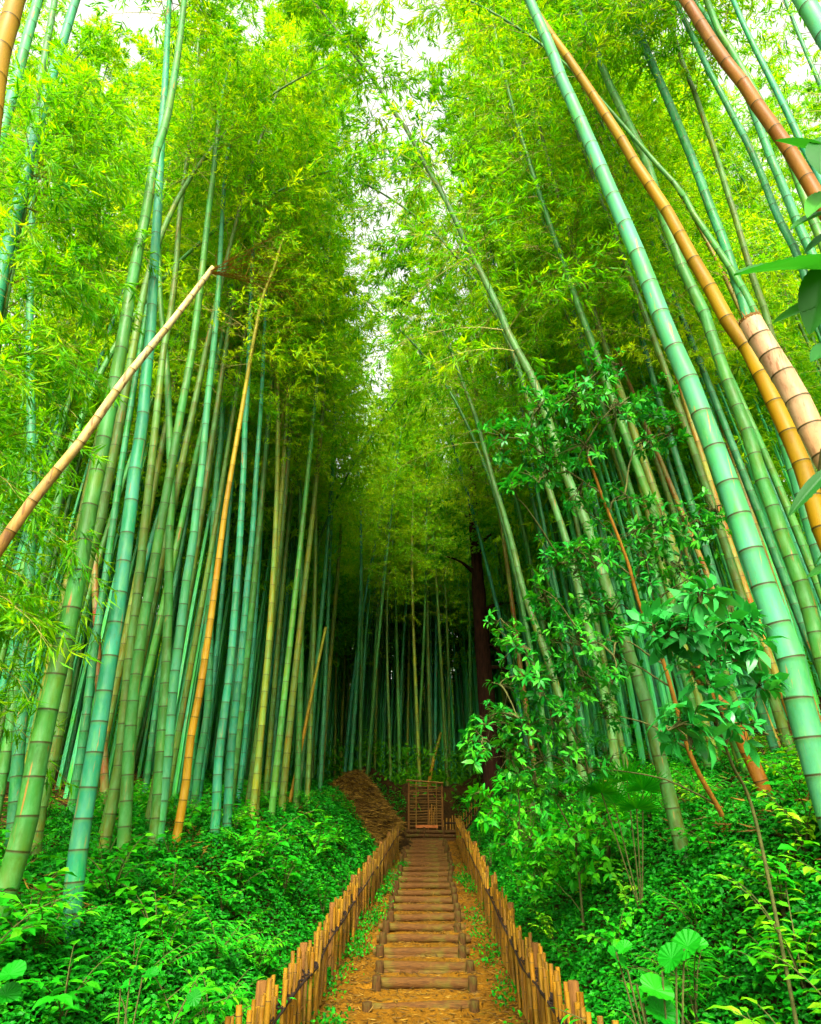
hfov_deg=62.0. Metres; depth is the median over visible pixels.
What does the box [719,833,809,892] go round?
young shrub
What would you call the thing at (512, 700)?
bamboo
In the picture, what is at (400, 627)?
bamboo
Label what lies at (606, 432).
bamboo
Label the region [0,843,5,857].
leafy herb
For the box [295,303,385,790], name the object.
bamboo
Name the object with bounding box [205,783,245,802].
leafy herb
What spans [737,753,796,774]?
leafy herb
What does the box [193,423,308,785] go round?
bamboo
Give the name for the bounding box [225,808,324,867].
leafy herb
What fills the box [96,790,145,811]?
fern
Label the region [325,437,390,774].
bamboo
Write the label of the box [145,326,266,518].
bamboo
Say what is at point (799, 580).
bamboo
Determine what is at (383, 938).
log step
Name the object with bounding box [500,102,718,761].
bamboo
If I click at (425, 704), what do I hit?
bamboo
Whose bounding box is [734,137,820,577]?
overhanging sapling
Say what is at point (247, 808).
leafy herb
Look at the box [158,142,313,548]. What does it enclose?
bamboo
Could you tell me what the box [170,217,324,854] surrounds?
bamboo
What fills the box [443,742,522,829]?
bamboo fence
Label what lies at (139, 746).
bamboo
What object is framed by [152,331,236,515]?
bamboo
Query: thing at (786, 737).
fern
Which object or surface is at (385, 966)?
log step
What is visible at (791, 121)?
bamboo
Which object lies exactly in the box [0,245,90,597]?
bamboo
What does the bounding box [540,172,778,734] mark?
bamboo
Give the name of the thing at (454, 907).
log step
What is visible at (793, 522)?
bamboo
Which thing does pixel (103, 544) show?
bamboo
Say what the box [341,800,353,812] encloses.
leafy herb
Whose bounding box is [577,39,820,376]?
bamboo
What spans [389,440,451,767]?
bamboo
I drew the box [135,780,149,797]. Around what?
fern
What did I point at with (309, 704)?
broken bamboo
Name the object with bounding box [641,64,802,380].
bamboo
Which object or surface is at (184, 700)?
bamboo
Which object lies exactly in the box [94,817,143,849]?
leafy herb
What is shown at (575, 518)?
bamboo
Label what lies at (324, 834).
leafy herb
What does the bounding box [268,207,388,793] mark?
bamboo
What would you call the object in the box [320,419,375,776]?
bamboo
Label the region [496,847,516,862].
leafy herb
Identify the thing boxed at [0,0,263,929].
bamboo
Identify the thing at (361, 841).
leafy herb
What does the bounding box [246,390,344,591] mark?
bamboo
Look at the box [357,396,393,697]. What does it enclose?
bamboo
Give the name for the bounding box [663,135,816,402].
bamboo
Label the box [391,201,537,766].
bamboo
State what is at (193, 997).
broad leaf plant
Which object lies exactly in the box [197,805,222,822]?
leafy herb
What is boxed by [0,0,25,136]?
bamboo
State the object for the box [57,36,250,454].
bamboo
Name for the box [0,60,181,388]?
bamboo
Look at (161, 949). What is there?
fern
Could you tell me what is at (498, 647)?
bamboo
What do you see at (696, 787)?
young shrub
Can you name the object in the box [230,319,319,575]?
bamboo
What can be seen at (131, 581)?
bamboo
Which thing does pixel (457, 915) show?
log step
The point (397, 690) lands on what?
bamboo
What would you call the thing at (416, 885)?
log step
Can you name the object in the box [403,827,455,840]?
retaining fence
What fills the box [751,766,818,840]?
fern
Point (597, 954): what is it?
ground cover
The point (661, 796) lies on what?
fern
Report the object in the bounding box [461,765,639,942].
leafy shrub
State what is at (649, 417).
bamboo
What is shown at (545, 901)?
leafy herb
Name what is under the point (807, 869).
young shrub
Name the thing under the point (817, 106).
bamboo
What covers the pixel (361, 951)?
edge weeds
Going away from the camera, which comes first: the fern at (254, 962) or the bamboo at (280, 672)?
the fern at (254, 962)
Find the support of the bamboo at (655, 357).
on the ground at (450, 810)
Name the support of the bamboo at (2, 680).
on the ground at (450, 810)
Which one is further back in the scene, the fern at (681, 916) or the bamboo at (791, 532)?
the bamboo at (791, 532)
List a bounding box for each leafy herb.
[0,802,61,827]
[0,826,12,841]
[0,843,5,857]
[0,855,50,890]
[0,867,91,958]
[0,892,93,951]
[14,876,73,910]
[16,939,121,1022]
[19,882,63,909]
[38,833,157,905]
[56,822,145,869]
[60,840,145,892]
[93,795,140,823]
[94,788,99,808]
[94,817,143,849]
[106,881,210,949]
[125,965,253,1023]
[133,783,148,798]
[133,791,171,817]
[133,793,144,808]
[142,831,191,863]
[143,909,202,952]
[144,855,203,902]
[164,1007,224,1023]
[174,797,205,832]
[175,793,211,818]
[180,1005,229,1023]
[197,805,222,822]
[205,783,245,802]
[206,843,285,895]
[208,881,253,912]
[208,976,267,1019]
[221,798,266,819]
[221,804,254,829]
[223,843,261,866]
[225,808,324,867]
[227,905,272,930]
[232,803,248,813]
[249,943,295,979]
[255,852,305,898]
[258,824,283,846]
[260,791,286,812]
[275,858,301,880]
[293,816,343,856]
[303,848,323,865]
[308,880,324,896]
[310,878,335,914]
[317,822,342,845]
[324,867,352,898]
[329,824,351,844]
[336,832,347,847]
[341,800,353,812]
[353,831,368,848]
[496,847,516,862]
[506,879,525,901]
[532,892,554,916]
[542,940,575,970]
[555,828,600,859]
[576,898,655,946]
[594,742,608,759]
[621,786,662,827]
[628,772,677,799]
[637,763,684,784]
[638,757,672,774]
[662,811,736,855]
[677,764,694,788]
[701,748,757,771]
[718,922,820,996]
[724,840,819,917]
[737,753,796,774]
[739,752,798,784]
[741,744,805,781]
[759,765,809,805]
[762,736,777,753]
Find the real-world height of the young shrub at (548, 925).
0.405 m
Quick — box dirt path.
[315,841,524,1023]
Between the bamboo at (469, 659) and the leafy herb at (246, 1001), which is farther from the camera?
the bamboo at (469, 659)
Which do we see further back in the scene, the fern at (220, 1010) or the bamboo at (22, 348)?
the bamboo at (22, 348)
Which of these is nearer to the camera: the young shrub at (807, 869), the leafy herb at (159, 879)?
the young shrub at (807, 869)
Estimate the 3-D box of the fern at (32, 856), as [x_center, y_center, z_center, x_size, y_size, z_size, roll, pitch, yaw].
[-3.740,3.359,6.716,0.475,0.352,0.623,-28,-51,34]
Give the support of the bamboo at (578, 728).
on the ground at (450, 810)
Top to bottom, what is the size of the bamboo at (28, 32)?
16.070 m
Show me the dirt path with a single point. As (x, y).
(425, 1013)
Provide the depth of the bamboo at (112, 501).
16.35 m
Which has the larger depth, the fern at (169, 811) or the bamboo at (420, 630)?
the bamboo at (420, 630)
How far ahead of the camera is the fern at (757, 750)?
9.38 m
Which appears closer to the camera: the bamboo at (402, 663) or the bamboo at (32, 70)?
the bamboo at (32, 70)
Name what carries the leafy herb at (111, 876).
on the ground at (450, 810)
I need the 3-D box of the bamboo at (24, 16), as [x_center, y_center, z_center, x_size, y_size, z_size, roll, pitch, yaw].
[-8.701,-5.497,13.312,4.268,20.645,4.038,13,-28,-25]
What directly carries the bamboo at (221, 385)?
on the ground at (450, 810)
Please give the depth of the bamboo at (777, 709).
10.60 m
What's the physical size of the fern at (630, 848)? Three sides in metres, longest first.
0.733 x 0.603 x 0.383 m
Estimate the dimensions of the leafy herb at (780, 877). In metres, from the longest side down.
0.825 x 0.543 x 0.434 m
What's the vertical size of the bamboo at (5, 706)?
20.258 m
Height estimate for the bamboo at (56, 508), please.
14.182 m
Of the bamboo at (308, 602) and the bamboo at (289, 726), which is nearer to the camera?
the bamboo at (289, 726)
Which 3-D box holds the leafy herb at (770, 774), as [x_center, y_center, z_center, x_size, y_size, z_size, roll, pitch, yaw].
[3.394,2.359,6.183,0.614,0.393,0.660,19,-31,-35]
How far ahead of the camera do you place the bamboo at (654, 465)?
16.27 m
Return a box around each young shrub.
[528,908,570,942]
[543,758,574,777]
[567,861,599,898]
[610,859,648,903]
[673,777,707,813]
[694,1007,765,1023]
[702,874,820,995]
[706,997,820,1023]
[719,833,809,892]
[737,747,806,786]
[743,781,819,855]
[746,718,766,754]
[748,912,820,1007]
[779,855,820,881]
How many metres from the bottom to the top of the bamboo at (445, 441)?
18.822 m
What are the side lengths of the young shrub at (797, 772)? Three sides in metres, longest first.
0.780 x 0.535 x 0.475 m
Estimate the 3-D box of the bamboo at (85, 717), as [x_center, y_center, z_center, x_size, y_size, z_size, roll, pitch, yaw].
[-4.575,-2.688,12.162,2.826,15.704,3.222,-15,-29,29]
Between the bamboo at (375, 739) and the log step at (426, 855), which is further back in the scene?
the bamboo at (375, 739)
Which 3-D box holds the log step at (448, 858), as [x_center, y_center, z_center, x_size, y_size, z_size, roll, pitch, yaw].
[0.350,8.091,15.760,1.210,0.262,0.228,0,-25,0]
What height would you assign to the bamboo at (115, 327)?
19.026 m
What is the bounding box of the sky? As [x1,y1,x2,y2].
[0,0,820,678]
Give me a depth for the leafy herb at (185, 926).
5.70 m
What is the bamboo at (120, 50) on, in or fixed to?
on the ground at (450, 810)
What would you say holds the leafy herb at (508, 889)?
on the ground at (450, 810)
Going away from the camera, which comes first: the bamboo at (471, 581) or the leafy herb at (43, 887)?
the leafy herb at (43, 887)
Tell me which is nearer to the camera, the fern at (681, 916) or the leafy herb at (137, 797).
the fern at (681, 916)
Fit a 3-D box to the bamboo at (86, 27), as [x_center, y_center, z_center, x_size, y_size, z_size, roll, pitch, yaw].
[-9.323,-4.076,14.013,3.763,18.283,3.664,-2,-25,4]
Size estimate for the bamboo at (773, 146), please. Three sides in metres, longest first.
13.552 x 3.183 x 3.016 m
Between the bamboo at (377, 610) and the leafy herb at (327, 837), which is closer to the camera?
the leafy herb at (327, 837)
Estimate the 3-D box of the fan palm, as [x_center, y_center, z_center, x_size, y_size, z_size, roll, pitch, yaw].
[1.890,2.839,6.015,0.904,1.342,0.730,-16,-30,30]
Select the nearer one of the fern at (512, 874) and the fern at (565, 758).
the fern at (512, 874)
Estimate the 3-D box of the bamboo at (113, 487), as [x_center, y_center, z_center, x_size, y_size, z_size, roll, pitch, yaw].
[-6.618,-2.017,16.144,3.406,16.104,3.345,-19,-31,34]
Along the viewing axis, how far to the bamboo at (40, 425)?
14.09 m
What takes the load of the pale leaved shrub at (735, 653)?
on the ground at (450, 810)
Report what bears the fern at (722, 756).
on the ground at (450, 810)
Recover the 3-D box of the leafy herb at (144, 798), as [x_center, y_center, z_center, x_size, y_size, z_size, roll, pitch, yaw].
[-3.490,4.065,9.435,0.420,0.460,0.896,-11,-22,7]
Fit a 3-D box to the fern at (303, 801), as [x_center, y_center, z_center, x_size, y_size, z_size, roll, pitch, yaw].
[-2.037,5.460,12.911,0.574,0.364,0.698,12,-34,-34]
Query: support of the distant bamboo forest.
on the ground at (450, 810)
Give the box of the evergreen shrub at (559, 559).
[456,341,732,837]
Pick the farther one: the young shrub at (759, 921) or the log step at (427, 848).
the log step at (427, 848)
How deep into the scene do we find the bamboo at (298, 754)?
14.51 m
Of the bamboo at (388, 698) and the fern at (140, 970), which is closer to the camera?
the fern at (140, 970)
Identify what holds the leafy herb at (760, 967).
on the ground at (450, 810)
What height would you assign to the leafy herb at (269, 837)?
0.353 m
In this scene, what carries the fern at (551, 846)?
on the ground at (450, 810)
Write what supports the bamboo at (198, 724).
on the ground at (450, 810)
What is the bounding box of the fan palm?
[568,753,669,916]
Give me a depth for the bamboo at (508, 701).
27.39 m
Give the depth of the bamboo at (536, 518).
16.07 m
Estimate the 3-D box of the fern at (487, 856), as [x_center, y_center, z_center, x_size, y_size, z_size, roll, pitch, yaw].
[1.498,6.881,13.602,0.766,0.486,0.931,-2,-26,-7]
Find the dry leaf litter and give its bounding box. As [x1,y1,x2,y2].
[0,707,820,960]
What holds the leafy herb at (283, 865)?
on the ground at (450, 810)
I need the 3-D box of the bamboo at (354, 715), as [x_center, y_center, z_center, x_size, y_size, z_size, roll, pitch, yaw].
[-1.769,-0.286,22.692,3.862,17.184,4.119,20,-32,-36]
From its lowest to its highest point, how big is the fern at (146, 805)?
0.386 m
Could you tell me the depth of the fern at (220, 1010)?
5.06 m
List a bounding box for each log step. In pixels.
[362,999,479,1012]
[372,975,476,992]
[373,944,469,958]
[375,960,473,974]
[376,932,470,944]
[378,920,465,932]
[383,910,464,921]
[387,903,460,912]
[389,894,457,903]
[391,880,455,889]
[392,887,456,895]
[393,876,452,882]
[394,871,454,876]
[397,865,453,871]
[399,852,450,857]
[399,856,451,861]
[399,860,453,866]
[401,848,447,853]
[403,845,449,850]
[407,838,447,842]
[409,842,447,846]
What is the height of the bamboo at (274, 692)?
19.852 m
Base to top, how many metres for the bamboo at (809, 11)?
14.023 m
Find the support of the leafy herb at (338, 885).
on the ground at (450, 810)
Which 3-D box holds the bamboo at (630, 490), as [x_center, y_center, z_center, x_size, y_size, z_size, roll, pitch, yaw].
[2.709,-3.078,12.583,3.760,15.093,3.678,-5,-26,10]
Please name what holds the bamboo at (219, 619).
on the ground at (450, 810)
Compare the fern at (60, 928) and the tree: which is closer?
the fern at (60, 928)
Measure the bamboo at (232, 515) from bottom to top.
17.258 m
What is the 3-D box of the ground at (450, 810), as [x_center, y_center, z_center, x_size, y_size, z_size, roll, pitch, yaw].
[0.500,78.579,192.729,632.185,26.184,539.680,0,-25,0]
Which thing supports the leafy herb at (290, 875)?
on the ground at (450, 810)
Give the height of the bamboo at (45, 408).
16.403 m
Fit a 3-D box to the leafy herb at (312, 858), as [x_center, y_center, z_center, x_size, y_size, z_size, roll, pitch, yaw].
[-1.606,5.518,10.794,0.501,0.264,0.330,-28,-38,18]
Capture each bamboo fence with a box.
[225,826,399,1023]
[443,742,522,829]
[455,818,618,1023]
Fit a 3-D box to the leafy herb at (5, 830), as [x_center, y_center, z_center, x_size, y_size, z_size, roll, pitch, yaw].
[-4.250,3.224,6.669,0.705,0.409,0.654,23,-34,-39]
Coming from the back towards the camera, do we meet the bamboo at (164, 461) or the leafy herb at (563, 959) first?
the bamboo at (164, 461)
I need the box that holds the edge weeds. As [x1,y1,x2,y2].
[310,859,528,1023]
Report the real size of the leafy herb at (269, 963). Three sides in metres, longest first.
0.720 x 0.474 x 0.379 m
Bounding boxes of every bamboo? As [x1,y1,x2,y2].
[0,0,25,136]
[0,0,42,152]
[0,0,57,352]
[0,0,80,322]
[0,0,93,327]
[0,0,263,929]
[0,0,264,678]
[0,7,199,719]
[0,15,140,428]
[0,18,118,426]
[0,30,170,338]
[0,33,172,797]
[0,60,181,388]
[0,110,435,820]
[0,113,203,707]
[0,136,114,437]
[0,150,148,534]
[0,208,327,557]
[0,225,173,741]
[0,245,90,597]
[0,261,114,559]
[1,87,66,302]
[1,93,179,594]
[2,53,61,194]
[4,5,120,849]
[5,143,99,433]
[8,303,106,507]
[17,222,172,645]
[21,19,252,766]
[25,100,209,754]
[28,20,366,873]
[36,236,207,512]
[51,0,277,948]
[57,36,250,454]
[57,443,161,769]
[63,238,183,780]
[63,417,165,549]
[66,79,287,826]
[70,237,254,637]
[74,205,251,658]
[84,75,240,860]
[91,204,377,810]
[95,0,352,833]
[96,0,258,866]
[96,0,293,797]
[96,0,337,819]
[110,63,315,858]
[116,31,298,877]
[122,212,280,792]
[127,92,350,576]
[129,1,349,811]
[134,447,249,770]
[142,441,214,780]
[145,76,319,826]
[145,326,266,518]
[150,364,279,780]
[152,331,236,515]
[155,413,271,525]
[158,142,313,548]
[162,298,321,802]
[163,169,282,823]
[165,81,356,808]
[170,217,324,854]
[172,110,341,843]
[177,88,341,807]
[182,491,271,656]
[190,214,365,828]
[190,422,280,628]
[192,112,336,831]
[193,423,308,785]
[203,451,267,767]
[204,70,350,806]
[208,518,235,766]
[210,244,361,761]
[220,252,322,783]
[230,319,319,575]
[231,348,347,795]
[233,129,396,805]
[233,436,333,733]
[235,222,361,814]
[236,261,347,776]
[237,278,370,812]
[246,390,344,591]
[247,256,372,807]
[248,164,404,816]
[251,52,397,824]
[251,366,354,784]
[257,0,757,312]
[259,479,338,667]
[261,251,363,722]
[262,223,390,785]
[263,197,384,797]
[265,322,352,699]
[265,329,377,769]
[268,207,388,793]
[271,0,689,867]
[288,627,326,801]
[290,259,364,757]
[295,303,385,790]
[300,364,425,793]
[301,148,629,821]
[304,263,404,784]
[304,420,365,778]
[319,361,426,771]
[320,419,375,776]
[321,353,415,771]
[321,419,374,772]
[323,472,371,738]
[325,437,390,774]
[328,263,555,805]
[337,372,418,767]
[342,335,425,726]
[342,414,433,771]
[343,343,444,772]
[343,428,415,762]
[344,456,427,781]
[345,332,433,776]
[345,421,415,769]
[346,337,441,761]
[346,495,423,775]
[351,251,530,767]
[351,408,421,752]
[352,410,426,768]
[353,345,453,783]
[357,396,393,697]
[367,235,597,825]
[368,309,462,785]
[372,511,433,782]
[372,527,418,708]
[377,448,435,783]
[380,461,435,782]
[381,318,471,785]
[384,379,458,735]
[388,331,461,785]
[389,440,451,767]
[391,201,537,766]
[391,406,463,785]
[392,627,419,753]
[393,362,461,747]
[396,141,607,736]
[398,565,457,748]
[398,572,451,777]
[399,490,455,782]
[400,180,569,762]
[400,354,464,785]
[409,411,472,785]
[412,59,628,768]
[419,0,750,779]
[419,393,498,577]
[421,59,587,762]
[426,344,533,660]
[428,162,594,764]
[428,281,545,760]
[428,732,441,785]
[429,355,505,777]
[434,390,508,747]
[436,329,513,745]
[436,435,473,766]
[436,491,471,773]
[440,0,700,762]
[440,219,548,764]
[441,1,749,736]
[444,135,615,779]
[446,84,653,763]
[450,369,524,753]
[451,0,820,552]
[453,85,780,745]
[455,513,491,615]
[458,135,710,772]
[463,507,516,751]
[463,536,510,749]
[467,15,693,563]
[469,357,557,571]
[470,363,512,752]
[471,243,584,713]
[473,0,741,774]
[491,217,669,744]
[493,0,809,550]
[496,0,795,766]
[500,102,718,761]
[501,115,626,462]
[503,1,783,759]
[507,19,817,675]
[511,207,726,691]
[513,90,762,728]
[523,1,790,727]
[524,0,820,833]
[525,0,820,603]
[526,0,820,686]
[529,135,751,734]
[532,144,706,624]
[535,16,820,383]
[537,301,679,702]
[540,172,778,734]
[551,0,820,335]
[551,86,820,610]
[555,0,820,587]
[558,0,820,251]
[563,11,777,664]
[563,291,728,693]
[574,0,820,617]
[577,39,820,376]
[578,0,816,254]
[597,0,820,184]
[601,0,816,472]
[606,20,820,720]
[606,66,808,387]
[611,47,802,402]
[639,330,818,704]
[641,63,820,395]
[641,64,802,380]
[646,31,820,395]
[660,30,820,402]
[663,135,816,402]
[664,54,820,374]
[678,0,820,220]
[678,168,820,468]
[690,665,771,802]
[691,0,820,248]
[718,272,818,448]
[735,344,819,447]
[736,306,820,467]
[742,368,788,489]
[746,102,818,274]
[747,181,819,398]
[753,49,820,356]
[792,0,820,50]
[797,70,820,123]
[799,77,820,133]
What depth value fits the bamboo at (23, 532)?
13.89 m
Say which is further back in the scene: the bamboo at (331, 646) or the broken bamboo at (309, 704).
the bamboo at (331, 646)
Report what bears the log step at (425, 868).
on the ground at (450, 810)
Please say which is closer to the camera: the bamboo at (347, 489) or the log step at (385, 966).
the log step at (385, 966)
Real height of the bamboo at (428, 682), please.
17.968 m
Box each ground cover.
[0,768,405,1023]
[453,724,820,1023]
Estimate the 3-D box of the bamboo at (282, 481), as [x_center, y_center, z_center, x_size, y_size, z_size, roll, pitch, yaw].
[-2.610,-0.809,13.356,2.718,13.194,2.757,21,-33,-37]
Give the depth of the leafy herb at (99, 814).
8.42 m
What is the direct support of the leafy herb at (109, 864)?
on the ground at (450, 810)
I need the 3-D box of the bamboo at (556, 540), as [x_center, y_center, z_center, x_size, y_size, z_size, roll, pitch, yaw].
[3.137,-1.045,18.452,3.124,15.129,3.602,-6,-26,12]
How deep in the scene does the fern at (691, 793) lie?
7.39 m
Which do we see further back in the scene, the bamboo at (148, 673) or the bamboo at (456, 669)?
the bamboo at (456, 669)
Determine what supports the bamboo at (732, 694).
on the ground at (450, 810)
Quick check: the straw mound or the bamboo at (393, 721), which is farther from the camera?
the bamboo at (393, 721)
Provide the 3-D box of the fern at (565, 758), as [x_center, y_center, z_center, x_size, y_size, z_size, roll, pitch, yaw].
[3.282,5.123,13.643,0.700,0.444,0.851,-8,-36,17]
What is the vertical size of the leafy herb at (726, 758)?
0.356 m
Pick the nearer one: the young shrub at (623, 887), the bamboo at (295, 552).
the young shrub at (623, 887)
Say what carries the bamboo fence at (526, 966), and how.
on the ground at (450, 810)
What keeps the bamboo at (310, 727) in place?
on the ground at (450, 810)
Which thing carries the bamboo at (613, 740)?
on the ground at (450, 810)
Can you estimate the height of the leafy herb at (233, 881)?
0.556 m
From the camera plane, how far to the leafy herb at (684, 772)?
8.30 m
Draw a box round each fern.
[0,838,59,860]
[0,892,117,963]
[46,790,75,824]
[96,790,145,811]
[99,932,190,1000]
[101,982,194,1023]
[133,794,170,812]
[134,797,147,812]
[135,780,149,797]
[138,915,208,970]
[143,793,200,819]
[176,965,296,1023]
[194,905,269,965]
[215,825,289,861]
[224,929,292,970]
[290,790,318,807]
[457,830,485,845]
[466,842,496,867]
[502,863,530,886]
[533,833,563,856]
[549,1007,699,1023]
[556,753,583,771]
[599,825,645,863]
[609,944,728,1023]
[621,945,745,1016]
[634,778,691,811]
[649,876,724,934]
[670,768,722,795]
[671,762,685,790]
[675,775,728,797]
[710,747,732,768]
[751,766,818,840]
[753,735,780,752]
[768,756,798,779]
[775,733,794,743]
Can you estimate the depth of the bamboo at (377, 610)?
27.05 m
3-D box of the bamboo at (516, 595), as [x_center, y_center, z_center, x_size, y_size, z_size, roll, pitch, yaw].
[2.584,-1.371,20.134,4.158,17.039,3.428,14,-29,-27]
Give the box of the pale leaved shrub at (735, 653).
[624,574,798,1023]
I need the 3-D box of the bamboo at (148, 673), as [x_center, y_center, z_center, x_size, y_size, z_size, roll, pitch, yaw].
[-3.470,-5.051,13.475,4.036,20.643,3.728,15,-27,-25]
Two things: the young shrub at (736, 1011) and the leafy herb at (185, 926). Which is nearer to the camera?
the young shrub at (736, 1011)
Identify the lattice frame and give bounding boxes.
[407,779,443,833]
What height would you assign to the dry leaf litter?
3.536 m
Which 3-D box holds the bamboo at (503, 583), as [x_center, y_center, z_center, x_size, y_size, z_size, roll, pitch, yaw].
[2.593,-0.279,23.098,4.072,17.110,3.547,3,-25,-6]
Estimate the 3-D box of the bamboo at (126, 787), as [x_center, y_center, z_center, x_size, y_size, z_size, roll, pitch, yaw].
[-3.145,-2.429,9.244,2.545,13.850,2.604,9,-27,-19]
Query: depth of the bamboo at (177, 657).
9.52 m
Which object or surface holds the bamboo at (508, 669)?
on the ground at (450, 810)
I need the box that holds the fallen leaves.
[315,837,526,1023]
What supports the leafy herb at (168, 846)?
on the ground at (450, 810)
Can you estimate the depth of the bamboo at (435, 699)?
28.16 m
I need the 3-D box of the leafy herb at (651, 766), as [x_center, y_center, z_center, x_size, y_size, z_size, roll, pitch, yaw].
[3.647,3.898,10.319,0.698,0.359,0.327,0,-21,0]
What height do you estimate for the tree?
13.919 m
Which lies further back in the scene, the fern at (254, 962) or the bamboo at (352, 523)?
the bamboo at (352, 523)
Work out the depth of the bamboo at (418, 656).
31.80 m
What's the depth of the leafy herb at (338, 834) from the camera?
12.98 m
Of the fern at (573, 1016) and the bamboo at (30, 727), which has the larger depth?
the bamboo at (30, 727)
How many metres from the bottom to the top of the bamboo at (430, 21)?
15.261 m
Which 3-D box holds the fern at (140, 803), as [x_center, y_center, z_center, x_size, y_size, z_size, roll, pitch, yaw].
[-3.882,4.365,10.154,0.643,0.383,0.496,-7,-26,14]
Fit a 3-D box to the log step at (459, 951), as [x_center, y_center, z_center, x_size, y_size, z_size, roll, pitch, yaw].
[0.135,5.654,8.684,1.243,0.265,0.229,0,-25,0]
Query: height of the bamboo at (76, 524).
18.037 m
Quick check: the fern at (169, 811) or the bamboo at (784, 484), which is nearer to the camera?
the fern at (169, 811)
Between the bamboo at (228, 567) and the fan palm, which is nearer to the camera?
the fan palm
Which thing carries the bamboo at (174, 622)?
on the ground at (450, 810)
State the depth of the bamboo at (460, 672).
31.33 m
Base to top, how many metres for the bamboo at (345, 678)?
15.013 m
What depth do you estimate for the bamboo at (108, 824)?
9.85 m
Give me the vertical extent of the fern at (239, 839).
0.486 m
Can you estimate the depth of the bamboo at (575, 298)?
11.67 m
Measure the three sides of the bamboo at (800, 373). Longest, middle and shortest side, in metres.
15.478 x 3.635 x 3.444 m
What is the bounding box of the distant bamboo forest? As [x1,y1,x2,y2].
[0,153,820,809]
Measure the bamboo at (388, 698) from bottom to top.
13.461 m
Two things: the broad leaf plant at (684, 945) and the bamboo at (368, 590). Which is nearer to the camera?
the broad leaf plant at (684, 945)
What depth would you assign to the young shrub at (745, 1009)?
3.23 m
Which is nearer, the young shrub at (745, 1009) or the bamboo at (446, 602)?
the young shrub at (745, 1009)
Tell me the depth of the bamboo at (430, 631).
29.73 m
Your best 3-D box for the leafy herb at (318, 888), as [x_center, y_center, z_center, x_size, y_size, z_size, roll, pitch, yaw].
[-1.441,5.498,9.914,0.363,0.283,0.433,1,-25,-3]
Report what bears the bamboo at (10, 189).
on the ground at (450, 810)
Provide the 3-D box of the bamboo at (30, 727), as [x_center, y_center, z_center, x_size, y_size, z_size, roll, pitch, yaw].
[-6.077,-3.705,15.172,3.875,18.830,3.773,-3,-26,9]
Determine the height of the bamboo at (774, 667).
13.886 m
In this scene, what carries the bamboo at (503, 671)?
on the ground at (450, 810)
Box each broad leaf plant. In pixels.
[0,959,26,1002]
[117,965,200,1023]
[607,929,708,1023]
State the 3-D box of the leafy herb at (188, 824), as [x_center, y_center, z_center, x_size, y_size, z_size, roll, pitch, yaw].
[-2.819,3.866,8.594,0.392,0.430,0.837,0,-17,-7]
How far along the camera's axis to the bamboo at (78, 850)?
6.06 m
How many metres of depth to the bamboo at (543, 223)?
14.86 m
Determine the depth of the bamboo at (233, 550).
23.13 m
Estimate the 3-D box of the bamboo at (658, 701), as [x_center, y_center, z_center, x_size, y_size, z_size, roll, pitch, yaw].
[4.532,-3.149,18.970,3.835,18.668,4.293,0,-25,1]
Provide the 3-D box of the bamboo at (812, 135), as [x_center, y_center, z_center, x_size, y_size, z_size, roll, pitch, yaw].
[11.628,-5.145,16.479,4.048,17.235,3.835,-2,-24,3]
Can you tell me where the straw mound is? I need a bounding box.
[322,768,406,859]
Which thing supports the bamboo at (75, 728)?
on the ground at (450, 810)
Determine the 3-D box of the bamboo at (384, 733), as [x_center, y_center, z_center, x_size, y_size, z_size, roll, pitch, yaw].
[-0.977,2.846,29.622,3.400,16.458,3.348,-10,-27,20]
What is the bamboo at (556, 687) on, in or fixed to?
on the ground at (450, 810)
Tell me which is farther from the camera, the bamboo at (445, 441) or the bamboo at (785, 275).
the bamboo at (445, 441)
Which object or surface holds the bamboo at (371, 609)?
on the ground at (450, 810)
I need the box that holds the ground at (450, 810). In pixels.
[0,592,820,1023]
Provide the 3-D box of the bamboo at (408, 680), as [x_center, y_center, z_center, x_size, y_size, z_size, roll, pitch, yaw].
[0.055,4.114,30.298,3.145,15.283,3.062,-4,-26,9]
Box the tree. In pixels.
[422,414,535,811]
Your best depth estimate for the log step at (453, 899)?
11.66 m
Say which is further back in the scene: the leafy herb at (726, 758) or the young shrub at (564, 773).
the young shrub at (564, 773)
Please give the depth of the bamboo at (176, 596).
16.16 m
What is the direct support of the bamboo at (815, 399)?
on the ground at (450, 810)
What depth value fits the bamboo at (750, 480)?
16.14 m
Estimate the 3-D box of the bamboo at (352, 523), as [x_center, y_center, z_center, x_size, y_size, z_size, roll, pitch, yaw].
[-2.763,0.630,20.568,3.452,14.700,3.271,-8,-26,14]
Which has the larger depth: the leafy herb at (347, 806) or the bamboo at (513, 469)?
the bamboo at (513, 469)
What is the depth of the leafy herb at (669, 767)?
9.26 m
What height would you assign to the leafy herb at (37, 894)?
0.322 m
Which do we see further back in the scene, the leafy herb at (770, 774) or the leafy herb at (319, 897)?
the leafy herb at (319, 897)
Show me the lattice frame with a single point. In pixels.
(428, 826)
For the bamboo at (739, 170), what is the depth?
15.05 m
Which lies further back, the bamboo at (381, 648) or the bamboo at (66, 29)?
the bamboo at (381, 648)
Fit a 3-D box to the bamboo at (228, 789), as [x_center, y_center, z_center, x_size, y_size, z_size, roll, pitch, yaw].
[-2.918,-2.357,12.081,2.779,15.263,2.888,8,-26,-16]
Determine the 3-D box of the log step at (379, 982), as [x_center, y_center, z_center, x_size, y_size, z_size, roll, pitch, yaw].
[0.156,5.247,7.508,1.156,0.271,0.238,0,-25,1]
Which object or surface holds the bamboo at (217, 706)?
on the ground at (450, 810)
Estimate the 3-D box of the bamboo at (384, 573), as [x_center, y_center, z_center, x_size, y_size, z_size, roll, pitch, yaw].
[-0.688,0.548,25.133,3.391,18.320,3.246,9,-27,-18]
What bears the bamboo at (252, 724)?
on the ground at (450, 810)

